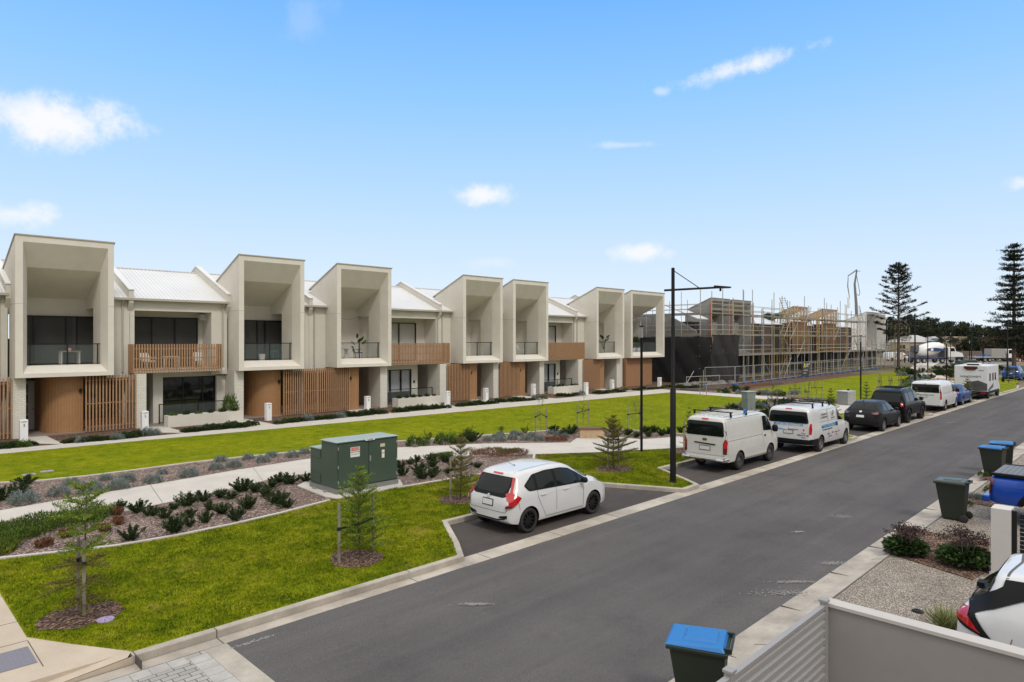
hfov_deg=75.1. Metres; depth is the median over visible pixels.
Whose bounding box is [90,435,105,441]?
shrub
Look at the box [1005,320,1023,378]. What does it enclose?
street lamp
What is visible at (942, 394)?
van
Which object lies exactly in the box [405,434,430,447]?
shrub
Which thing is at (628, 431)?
shrub
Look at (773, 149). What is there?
sky
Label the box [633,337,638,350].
potted shrub
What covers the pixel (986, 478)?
garden bed
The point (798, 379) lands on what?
park ground
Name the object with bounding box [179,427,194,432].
shrub
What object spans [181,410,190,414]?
planter plant
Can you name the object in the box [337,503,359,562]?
timber stake
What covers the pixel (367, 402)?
letterbox
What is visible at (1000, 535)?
gate pillar
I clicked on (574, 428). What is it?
shrub
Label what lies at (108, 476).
shrub
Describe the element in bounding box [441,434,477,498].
young pine
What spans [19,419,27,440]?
letterbox
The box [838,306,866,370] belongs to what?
scaffold
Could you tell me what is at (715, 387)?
lane
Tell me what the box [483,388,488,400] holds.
letterbox
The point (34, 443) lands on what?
shrub
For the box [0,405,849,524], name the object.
park path
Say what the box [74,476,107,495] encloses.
shrub
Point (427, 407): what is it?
shrub
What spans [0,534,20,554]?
ground cover
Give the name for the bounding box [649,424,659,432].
shrub
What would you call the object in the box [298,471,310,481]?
shrub
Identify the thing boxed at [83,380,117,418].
window
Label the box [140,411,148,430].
letterbox
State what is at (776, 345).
unfinished house
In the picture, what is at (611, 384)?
letterbox
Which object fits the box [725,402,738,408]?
shrub
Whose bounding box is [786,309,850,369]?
unfinished house
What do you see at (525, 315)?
terrace house
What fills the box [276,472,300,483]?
shrub
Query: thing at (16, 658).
tactile pad
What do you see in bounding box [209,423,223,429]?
shrub
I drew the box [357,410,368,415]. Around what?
shrub
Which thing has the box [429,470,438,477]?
shrub
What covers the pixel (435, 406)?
shrub
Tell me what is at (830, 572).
kerb joints
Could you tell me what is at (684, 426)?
timber stake
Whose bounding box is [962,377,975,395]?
young pine
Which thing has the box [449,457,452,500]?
timber stake
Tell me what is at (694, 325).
unfinished gable
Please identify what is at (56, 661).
sidewalk side
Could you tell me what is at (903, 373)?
shrub
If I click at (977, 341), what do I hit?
palm tree
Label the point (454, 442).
shrub
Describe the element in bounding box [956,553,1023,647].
car
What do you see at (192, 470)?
shrub
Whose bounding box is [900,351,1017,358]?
paling fence
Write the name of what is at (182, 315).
terrace house
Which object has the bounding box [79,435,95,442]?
shrub
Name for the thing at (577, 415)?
timber stake
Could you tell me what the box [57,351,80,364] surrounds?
balcony table
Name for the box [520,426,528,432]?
shrub
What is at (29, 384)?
door
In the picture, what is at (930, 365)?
winding path
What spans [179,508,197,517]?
shrub
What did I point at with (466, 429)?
shrub
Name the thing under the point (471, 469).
timber stake
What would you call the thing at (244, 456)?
shrub
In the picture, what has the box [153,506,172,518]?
shrub
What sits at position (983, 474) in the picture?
shrub
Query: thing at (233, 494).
shrub
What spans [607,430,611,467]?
timber stake
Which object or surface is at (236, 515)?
shrub
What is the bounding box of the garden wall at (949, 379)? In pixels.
[931,378,953,380]
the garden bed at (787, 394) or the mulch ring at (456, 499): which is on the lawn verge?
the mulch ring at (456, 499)
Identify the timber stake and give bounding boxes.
[76,537,81,610]
[81,540,86,615]
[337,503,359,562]
[360,495,374,549]
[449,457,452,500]
[462,452,472,487]
[535,407,540,432]
[541,407,546,435]
[577,403,582,430]
[584,401,588,426]
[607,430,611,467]
[614,430,619,468]
[627,405,634,428]
[635,404,639,431]
[683,421,686,450]
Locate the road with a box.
[227,389,1023,681]
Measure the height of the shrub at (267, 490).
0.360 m
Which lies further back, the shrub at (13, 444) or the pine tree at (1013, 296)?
the pine tree at (1013, 296)
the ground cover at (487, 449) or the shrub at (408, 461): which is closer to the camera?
the shrub at (408, 461)
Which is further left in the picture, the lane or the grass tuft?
the lane
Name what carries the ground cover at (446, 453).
on the garden bed at (262, 506)
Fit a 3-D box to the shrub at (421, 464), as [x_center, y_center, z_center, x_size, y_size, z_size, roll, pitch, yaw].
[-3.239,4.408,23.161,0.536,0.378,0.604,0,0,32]
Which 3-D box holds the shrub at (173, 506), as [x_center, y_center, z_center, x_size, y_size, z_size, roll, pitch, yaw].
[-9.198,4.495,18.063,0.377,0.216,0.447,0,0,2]
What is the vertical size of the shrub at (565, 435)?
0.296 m
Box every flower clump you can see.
[881,520,933,556]
[934,524,991,569]
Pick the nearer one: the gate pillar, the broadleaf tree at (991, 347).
the gate pillar
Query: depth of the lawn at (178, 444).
33.08 m
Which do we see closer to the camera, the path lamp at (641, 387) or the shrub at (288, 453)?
the shrub at (288, 453)
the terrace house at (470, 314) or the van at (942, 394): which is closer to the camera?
the van at (942, 394)
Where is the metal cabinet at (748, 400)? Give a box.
[741,391,755,410]
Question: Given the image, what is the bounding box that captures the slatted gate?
[1011,510,1023,554]
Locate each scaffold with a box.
[636,292,705,336]
[699,288,772,380]
[763,296,818,378]
[809,298,846,373]
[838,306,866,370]
[864,337,893,367]
[886,319,909,366]
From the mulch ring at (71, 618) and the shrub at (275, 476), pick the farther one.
the shrub at (275, 476)
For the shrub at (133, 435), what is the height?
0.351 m
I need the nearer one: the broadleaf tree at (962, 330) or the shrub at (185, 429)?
the shrub at (185, 429)
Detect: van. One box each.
[681,407,777,469]
[769,398,849,451]
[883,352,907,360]
[911,380,958,410]
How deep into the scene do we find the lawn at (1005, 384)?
70.15 m
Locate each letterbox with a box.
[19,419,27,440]
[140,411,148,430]
[265,403,271,420]
[364,396,370,409]
[444,391,449,404]
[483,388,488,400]
[531,384,535,395]
[584,382,587,393]
[610,380,613,389]
[657,377,661,386]
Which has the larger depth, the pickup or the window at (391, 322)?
the window at (391, 322)
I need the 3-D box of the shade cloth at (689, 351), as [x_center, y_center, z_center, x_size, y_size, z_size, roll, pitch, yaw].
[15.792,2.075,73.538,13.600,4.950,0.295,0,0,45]
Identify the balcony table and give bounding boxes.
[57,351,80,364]
[341,348,352,358]
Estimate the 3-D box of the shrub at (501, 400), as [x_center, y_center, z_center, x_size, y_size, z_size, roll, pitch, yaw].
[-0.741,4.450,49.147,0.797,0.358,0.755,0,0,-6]
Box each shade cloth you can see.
[643,336,711,382]
[711,335,739,381]
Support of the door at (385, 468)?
in the transformer kiosk
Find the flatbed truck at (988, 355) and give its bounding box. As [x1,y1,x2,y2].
[968,349,1018,361]
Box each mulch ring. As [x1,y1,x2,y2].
[35,601,123,629]
[331,549,383,566]
[438,494,469,503]
[595,465,632,471]
[667,448,684,452]
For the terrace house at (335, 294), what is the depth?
44.17 m
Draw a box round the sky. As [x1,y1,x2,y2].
[0,0,1023,338]
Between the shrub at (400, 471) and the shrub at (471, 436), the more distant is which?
the shrub at (471, 436)
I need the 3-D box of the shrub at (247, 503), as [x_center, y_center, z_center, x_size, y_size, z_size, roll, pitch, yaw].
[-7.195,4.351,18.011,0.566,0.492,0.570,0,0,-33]
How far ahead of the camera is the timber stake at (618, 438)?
23.76 m
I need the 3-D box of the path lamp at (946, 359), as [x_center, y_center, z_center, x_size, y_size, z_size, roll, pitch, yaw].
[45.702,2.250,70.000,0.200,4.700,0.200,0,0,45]
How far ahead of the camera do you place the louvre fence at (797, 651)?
6.52 m
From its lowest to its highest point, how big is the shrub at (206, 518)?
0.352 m
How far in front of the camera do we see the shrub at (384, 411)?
41.24 m
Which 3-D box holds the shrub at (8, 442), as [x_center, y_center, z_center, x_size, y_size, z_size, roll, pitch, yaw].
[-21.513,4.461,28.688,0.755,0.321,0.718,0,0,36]
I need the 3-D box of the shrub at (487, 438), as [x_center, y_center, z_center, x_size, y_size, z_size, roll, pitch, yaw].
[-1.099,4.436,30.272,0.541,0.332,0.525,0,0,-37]
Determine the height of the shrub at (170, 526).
0.484 m
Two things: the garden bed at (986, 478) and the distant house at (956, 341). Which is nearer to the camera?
the garden bed at (986, 478)
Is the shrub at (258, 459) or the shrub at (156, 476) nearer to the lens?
the shrub at (156, 476)
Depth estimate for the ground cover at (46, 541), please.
14.74 m
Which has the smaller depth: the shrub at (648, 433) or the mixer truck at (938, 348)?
the shrub at (648, 433)
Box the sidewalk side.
[0,595,127,681]
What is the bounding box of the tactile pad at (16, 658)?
[0,646,36,672]
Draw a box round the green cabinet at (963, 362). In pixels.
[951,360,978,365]
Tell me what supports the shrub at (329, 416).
on the terrace bed at (58, 438)
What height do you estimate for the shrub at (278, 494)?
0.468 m
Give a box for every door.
[26,381,33,429]
[338,441,367,487]
[369,438,396,482]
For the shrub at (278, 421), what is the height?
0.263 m
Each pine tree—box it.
[869,262,929,366]
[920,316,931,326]
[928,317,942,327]
[983,242,1023,365]
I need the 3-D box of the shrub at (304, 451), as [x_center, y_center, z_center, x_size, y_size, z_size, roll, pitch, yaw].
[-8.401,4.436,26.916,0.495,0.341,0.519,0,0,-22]
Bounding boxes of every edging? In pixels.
[0,428,685,558]
[729,382,771,388]
[832,454,1023,597]
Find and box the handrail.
[686,370,719,384]
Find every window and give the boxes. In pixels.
[27,315,92,364]
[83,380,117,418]
[134,317,197,367]
[163,375,214,420]
[244,320,281,359]
[281,374,291,404]
[309,372,325,402]
[387,369,410,399]
[391,322,415,360]
[544,364,555,387]
[989,372,995,380]
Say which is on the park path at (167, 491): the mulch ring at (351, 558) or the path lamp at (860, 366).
the path lamp at (860, 366)
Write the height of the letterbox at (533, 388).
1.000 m
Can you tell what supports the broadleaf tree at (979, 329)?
on the ground at (891, 368)
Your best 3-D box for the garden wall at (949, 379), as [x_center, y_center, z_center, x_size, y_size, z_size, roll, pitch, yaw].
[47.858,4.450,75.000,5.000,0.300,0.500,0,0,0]
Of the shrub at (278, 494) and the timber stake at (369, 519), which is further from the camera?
the shrub at (278, 494)
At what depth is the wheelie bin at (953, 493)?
17.04 m
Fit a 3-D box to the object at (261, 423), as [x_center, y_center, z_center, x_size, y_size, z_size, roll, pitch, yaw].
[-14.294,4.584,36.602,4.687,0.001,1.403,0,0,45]
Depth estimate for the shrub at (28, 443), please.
28.46 m
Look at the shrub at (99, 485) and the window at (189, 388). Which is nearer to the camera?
the shrub at (99, 485)
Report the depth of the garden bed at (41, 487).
23.59 m
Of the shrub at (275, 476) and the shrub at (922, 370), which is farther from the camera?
the shrub at (922, 370)
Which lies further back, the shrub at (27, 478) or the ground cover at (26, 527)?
the shrub at (27, 478)
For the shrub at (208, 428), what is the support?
on the terrace bed at (58, 438)
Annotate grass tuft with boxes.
[919,600,957,630]
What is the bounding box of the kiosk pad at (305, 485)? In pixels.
[297,479,402,499]
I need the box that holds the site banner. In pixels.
[803,362,809,375]
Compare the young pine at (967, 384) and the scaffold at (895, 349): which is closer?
the young pine at (967, 384)
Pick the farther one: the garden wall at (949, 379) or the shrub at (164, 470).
the garden wall at (949, 379)
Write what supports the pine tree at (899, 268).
on the ground at (891, 368)
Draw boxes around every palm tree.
[932,335,949,343]
[944,335,967,349]
[973,335,988,350]
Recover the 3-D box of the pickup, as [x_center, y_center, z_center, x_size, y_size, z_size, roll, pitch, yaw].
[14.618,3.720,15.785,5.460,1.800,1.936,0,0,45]
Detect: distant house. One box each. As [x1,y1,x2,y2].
[877,335,926,355]
[925,336,948,346]
[939,336,966,350]
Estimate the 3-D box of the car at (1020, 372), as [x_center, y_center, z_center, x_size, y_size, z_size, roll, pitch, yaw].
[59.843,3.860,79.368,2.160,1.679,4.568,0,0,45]
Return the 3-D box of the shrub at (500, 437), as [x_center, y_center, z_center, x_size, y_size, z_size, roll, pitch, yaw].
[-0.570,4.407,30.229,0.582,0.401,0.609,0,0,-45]
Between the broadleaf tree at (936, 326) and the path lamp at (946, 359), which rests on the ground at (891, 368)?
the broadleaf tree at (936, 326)
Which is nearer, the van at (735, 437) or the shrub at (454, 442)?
the van at (735, 437)
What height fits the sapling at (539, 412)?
1.761 m
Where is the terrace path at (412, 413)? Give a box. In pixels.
[0,389,669,453]
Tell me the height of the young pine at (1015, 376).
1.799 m
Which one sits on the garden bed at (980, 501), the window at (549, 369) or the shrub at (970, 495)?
the shrub at (970, 495)
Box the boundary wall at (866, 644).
[828,598,1023,681]
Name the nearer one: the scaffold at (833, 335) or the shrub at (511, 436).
the shrub at (511, 436)
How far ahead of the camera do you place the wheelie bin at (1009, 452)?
23.27 m
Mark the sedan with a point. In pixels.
(964, 394)
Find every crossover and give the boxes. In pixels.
[844,399,900,430]
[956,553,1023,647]
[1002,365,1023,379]
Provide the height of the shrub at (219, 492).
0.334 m
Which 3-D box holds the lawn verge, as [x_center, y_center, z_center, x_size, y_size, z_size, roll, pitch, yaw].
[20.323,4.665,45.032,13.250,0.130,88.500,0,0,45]
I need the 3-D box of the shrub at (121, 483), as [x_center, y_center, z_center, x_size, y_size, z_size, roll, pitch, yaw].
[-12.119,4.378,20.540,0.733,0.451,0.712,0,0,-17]
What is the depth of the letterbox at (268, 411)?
37.95 m
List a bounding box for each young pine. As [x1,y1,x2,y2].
[36,480,118,618]
[331,464,392,555]
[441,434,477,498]
[591,414,637,467]
[679,407,691,442]
[824,388,843,413]
[861,382,871,398]
[902,375,910,386]
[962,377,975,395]
[1010,367,1018,381]
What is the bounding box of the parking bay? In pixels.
[450,394,994,556]
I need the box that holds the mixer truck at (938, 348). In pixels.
[903,342,964,362]
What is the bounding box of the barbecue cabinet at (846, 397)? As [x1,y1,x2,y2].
[837,389,855,404]
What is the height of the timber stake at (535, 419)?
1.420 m
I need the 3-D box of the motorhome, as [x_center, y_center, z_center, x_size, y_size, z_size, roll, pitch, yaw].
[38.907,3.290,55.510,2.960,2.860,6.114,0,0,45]
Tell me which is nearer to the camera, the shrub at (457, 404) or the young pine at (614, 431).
the young pine at (614, 431)
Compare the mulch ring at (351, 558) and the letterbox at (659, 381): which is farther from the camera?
the letterbox at (659, 381)
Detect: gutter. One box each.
[78,387,1023,681]
[669,442,1023,681]
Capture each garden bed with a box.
[0,429,682,509]
[0,454,532,556]
[694,390,802,397]
[699,402,837,418]
[882,526,988,579]
[968,497,997,506]
[980,476,991,479]
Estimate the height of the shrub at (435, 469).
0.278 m
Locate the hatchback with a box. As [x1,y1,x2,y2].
[468,458,604,532]
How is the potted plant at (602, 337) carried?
on the terrace house at (597, 311)
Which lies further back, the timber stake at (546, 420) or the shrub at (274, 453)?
the timber stake at (546, 420)
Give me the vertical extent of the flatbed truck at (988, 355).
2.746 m
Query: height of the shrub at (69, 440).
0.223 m
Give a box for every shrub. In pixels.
[0,444,13,448]
[0,484,15,500]
[2,440,18,446]
[5,487,41,505]
[7,482,31,493]
[9,441,26,447]
[9,474,40,483]
[15,439,33,447]
[23,440,38,445]
[44,483,70,497]
[60,438,74,443]
[60,477,80,486]
[73,436,88,442]
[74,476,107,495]
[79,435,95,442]
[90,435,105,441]
[97,473,113,480]
[103,435,118,440]
[105,476,130,490]
[110,430,124,439]
[111,498,127,507]
[116,470,136,481]
[117,523,145,540]
[122,431,138,438]
[124,498,151,512]
[140,505,159,515]
[141,424,155,435]
[142,472,163,483]
[149,427,161,434]
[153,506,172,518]
[156,468,168,474]
[157,512,188,532]
[165,502,180,509]
[173,491,199,506]
[176,465,198,477]
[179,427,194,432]
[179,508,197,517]
[184,426,198,431]
[185,517,195,526]
[193,490,213,501]
[197,509,213,522]
[199,426,212,430]
[203,499,216,509]
[208,462,224,470]
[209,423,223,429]
[211,501,232,513]
[212,455,227,461]
[214,488,227,497]
[220,490,241,498]
[221,391,239,411]
[222,422,235,428]
[224,457,241,467]
[224,505,245,519]
[228,477,253,491]
[232,422,245,428]
[236,493,256,509]
[238,422,251,426]
[242,452,253,459]
[246,419,259,425]
[248,481,262,492]
[255,453,270,462]
[257,486,275,495]
[260,488,290,503]
[262,479,280,487]
[265,450,277,456]
[268,471,283,481]
[272,419,286,424]
[275,497,296,507]
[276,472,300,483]
[284,449,298,457]
[287,417,300,422]
[298,447,309,453]
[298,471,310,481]
[301,413,314,420]
[309,415,321,420]
[323,414,335,419]
[333,411,346,417]
[345,410,358,416]
[353,411,364,416]
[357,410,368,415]
[376,409,388,413]
[391,407,401,411]
[397,408,409,411]
[397,459,406,467]
[397,466,409,475]
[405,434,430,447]
[405,459,415,464]
[409,462,427,469]
[410,455,423,461]
[412,467,431,478]
[416,404,424,409]
[421,452,437,459]
[423,406,434,409]
[424,429,432,439]
[424,457,439,466]
[428,466,442,473]
[429,404,440,408]
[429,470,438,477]
[433,429,458,444]
[438,454,450,462]
[452,435,468,443]
[454,402,464,406]
[462,427,483,441]
[463,424,472,432]
[473,462,482,467]
[481,435,492,441]
[493,434,506,441]
[498,398,506,402]
[507,433,517,439]
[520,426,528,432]
[520,433,531,440]
[532,433,544,440]
[547,424,559,431]
[547,428,555,434]
[556,427,572,433]
[560,432,569,437]
[564,424,578,433]
[622,428,632,434]
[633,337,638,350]
[633,431,639,437]
[634,336,639,350]
[643,424,650,431]
[644,431,651,436]
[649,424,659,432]
[656,428,666,435]
[677,426,682,432]
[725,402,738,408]
[757,403,767,408]
[760,407,770,416]
[762,390,770,394]
[788,389,798,394]
[896,370,907,375]
[916,367,926,372]
[931,368,944,374]
[968,491,978,499]
[977,471,989,476]
[983,483,988,491]
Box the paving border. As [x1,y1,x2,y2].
[108,653,239,681]
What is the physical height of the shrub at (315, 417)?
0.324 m
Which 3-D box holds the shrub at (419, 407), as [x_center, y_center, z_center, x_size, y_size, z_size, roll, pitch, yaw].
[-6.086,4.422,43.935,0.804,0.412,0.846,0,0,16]
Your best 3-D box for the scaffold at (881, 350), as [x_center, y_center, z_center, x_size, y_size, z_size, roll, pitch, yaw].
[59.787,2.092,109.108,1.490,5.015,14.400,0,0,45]
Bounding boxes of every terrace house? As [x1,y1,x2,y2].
[0,233,135,438]
[0,282,11,439]
[114,266,242,428]
[191,254,317,418]
[304,263,391,412]
[387,286,449,407]
[395,274,503,401]
[499,279,548,396]
[544,302,584,393]
[548,287,624,389]
[570,290,664,386]
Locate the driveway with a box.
[833,455,1023,630]
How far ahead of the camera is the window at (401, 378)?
48.00 m
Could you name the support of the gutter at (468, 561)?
on the ground at (891, 368)
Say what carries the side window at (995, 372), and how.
in the motorhome
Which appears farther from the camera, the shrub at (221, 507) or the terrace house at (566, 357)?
the terrace house at (566, 357)
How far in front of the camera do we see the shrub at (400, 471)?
22.49 m
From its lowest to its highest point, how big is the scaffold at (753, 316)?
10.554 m
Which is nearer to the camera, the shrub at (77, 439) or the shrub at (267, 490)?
the shrub at (267, 490)
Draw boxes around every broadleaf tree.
[877,322,911,353]
[907,323,935,336]
[916,324,945,337]
[924,322,946,335]
[940,324,952,335]
[946,321,982,350]
[951,335,978,350]
[955,321,984,350]
[973,334,985,350]
[978,325,996,338]
[978,335,998,360]
[980,337,1016,360]
[991,336,1023,360]
[999,327,1022,361]
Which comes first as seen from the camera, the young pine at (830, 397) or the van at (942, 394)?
the young pine at (830, 397)
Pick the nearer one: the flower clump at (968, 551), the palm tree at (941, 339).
the flower clump at (968, 551)
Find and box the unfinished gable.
[633,302,707,336]
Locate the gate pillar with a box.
[989,504,1013,574]
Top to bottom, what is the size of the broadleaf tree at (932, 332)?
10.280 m
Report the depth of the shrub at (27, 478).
21.07 m
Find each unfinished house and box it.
[685,297,751,377]
[741,312,786,374]
[764,306,813,371]
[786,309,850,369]
[848,312,885,366]
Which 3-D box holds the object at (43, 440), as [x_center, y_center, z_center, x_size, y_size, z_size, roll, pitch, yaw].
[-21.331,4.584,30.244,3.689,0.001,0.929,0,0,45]
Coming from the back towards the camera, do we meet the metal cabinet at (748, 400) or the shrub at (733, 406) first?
the shrub at (733, 406)
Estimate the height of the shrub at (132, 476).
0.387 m
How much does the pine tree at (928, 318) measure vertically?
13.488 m
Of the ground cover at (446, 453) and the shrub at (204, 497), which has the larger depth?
the ground cover at (446, 453)
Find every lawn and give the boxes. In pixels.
[0,393,771,481]
[752,372,908,399]
[998,377,1017,387]
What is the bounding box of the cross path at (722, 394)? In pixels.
[662,389,842,405]
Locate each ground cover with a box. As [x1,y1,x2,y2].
[0,500,115,552]
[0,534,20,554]
[33,536,54,548]
[57,527,71,537]
[97,521,112,531]
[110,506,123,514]
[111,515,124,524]
[432,451,453,458]
[468,446,529,456]
[495,446,519,453]
[545,435,567,441]
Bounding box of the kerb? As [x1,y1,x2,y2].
[130,385,1018,664]
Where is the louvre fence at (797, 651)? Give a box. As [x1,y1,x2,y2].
[717,597,829,681]
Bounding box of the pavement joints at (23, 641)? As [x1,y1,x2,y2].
[0,596,42,665]
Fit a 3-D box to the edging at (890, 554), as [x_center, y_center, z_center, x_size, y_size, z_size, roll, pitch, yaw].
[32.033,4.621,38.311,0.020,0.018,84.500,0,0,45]
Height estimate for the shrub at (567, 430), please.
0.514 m
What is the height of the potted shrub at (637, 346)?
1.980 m
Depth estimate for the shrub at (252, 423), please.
35.73 m
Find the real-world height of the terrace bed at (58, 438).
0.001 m
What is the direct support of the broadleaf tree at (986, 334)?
on the ground at (891, 368)
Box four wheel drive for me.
[871,386,925,422]
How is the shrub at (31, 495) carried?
on the garden bed at (41, 487)
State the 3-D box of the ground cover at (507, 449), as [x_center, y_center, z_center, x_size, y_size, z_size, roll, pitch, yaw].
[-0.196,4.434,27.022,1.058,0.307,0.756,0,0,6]
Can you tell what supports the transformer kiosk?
on the kiosk pad at (305, 485)
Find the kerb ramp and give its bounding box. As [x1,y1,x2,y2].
[25,639,134,681]
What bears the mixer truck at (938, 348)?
on the winding path at (930, 365)
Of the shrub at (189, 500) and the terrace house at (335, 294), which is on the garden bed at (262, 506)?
the shrub at (189, 500)
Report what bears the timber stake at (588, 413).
on the lawn at (178, 444)
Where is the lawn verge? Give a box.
[0,385,1016,657]
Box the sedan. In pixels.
[952,384,971,404]
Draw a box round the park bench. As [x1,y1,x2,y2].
[578,427,604,437]
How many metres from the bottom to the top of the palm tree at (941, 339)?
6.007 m
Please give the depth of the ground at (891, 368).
107.11 m
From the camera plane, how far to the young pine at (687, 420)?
27.91 m
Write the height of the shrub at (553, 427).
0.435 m
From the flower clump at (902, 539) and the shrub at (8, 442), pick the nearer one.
the flower clump at (902, 539)
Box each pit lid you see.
[96,616,114,623]
[912,608,923,613]
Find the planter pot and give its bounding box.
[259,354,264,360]
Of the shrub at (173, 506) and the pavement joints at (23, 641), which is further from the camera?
the shrub at (173, 506)
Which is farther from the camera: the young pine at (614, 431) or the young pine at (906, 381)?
the young pine at (906, 381)
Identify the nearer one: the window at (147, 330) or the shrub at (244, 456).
the shrub at (244, 456)
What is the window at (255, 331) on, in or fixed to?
in the terrace house at (266, 310)
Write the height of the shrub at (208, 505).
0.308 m
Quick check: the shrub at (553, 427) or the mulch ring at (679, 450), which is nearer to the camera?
the mulch ring at (679, 450)
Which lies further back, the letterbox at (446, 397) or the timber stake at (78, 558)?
the letterbox at (446, 397)
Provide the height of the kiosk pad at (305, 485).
0.040 m
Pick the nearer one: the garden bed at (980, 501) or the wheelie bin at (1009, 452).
the garden bed at (980, 501)
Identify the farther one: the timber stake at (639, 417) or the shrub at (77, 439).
the timber stake at (639, 417)
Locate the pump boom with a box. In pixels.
[847,269,864,366]
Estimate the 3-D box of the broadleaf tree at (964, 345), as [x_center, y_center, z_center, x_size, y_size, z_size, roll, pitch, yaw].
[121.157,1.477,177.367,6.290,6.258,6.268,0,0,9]
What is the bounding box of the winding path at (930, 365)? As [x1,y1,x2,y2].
[911,362,953,383]
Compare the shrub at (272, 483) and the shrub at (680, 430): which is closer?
the shrub at (272, 483)
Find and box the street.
[931,359,1023,367]
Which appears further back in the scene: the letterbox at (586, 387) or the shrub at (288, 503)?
the letterbox at (586, 387)
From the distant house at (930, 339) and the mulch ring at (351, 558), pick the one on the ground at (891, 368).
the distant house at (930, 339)
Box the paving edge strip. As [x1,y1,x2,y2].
[204,643,274,681]
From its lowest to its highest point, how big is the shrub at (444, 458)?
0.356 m
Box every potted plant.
[351,334,366,356]
[599,335,609,352]
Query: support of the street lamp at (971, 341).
on the street
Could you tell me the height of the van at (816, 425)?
2.079 m
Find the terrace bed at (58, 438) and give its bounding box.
[0,383,656,447]
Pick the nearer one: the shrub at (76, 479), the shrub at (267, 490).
the shrub at (267, 490)
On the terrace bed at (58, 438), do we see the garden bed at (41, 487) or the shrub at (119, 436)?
the shrub at (119, 436)
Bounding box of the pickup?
[982,463,1023,506]
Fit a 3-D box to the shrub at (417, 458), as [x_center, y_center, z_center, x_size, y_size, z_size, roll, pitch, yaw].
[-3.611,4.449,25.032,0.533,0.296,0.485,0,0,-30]
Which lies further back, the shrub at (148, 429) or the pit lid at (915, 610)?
the shrub at (148, 429)
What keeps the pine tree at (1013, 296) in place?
on the far pavement
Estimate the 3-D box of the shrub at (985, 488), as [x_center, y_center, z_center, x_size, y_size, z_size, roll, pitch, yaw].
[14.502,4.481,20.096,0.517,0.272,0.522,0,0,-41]
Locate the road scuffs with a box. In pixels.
[230,422,958,648]
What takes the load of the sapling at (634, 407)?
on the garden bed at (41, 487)
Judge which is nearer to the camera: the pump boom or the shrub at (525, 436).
the shrub at (525, 436)
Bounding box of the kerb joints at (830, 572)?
[728,472,981,657]
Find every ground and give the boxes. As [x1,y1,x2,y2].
[65,356,1023,681]
[536,371,947,459]
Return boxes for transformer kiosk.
[309,432,398,494]
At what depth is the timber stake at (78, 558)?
11.29 m
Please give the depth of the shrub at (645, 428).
32.97 m
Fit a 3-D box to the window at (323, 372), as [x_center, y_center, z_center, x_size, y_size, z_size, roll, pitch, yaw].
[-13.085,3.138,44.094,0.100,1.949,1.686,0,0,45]
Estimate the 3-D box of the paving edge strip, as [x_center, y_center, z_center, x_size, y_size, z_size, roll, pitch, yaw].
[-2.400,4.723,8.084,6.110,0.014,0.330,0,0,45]
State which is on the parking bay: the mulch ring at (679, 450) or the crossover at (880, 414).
the crossover at (880, 414)
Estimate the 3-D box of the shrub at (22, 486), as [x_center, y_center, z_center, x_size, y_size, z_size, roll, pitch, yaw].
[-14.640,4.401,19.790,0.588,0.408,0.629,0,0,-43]
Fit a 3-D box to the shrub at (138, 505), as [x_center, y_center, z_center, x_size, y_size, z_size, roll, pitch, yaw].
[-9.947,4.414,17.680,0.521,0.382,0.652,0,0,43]
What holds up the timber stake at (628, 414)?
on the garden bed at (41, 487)
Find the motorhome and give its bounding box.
[954,363,1004,398]
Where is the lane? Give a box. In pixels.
[678,382,782,389]
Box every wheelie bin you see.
[665,623,735,681]
[933,477,972,522]
[977,445,1008,475]
[989,441,1016,463]
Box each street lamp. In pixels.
[664,268,730,482]
[911,313,936,380]
[926,324,938,369]
[971,328,980,359]
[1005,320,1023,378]
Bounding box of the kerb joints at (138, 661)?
[132,399,986,669]
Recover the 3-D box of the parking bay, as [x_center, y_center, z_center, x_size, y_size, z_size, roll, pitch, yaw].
[20.632,4.720,38.022,2.580,0.001,65.000,0,0,45]
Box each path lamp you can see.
[639,325,643,451]
[859,335,861,398]
[946,339,946,379]
[950,332,950,365]
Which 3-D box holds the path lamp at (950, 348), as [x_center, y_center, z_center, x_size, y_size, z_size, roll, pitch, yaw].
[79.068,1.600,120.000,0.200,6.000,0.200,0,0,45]
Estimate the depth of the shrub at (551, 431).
32.46 m
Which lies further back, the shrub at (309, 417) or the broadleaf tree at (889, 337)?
the broadleaf tree at (889, 337)
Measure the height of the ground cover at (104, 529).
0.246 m
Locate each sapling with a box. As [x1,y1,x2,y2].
[534,400,542,427]
[631,396,638,422]
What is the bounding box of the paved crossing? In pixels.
[107,651,236,681]
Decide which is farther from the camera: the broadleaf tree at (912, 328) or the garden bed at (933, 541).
the broadleaf tree at (912, 328)
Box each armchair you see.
[140,353,154,367]
[193,352,203,365]

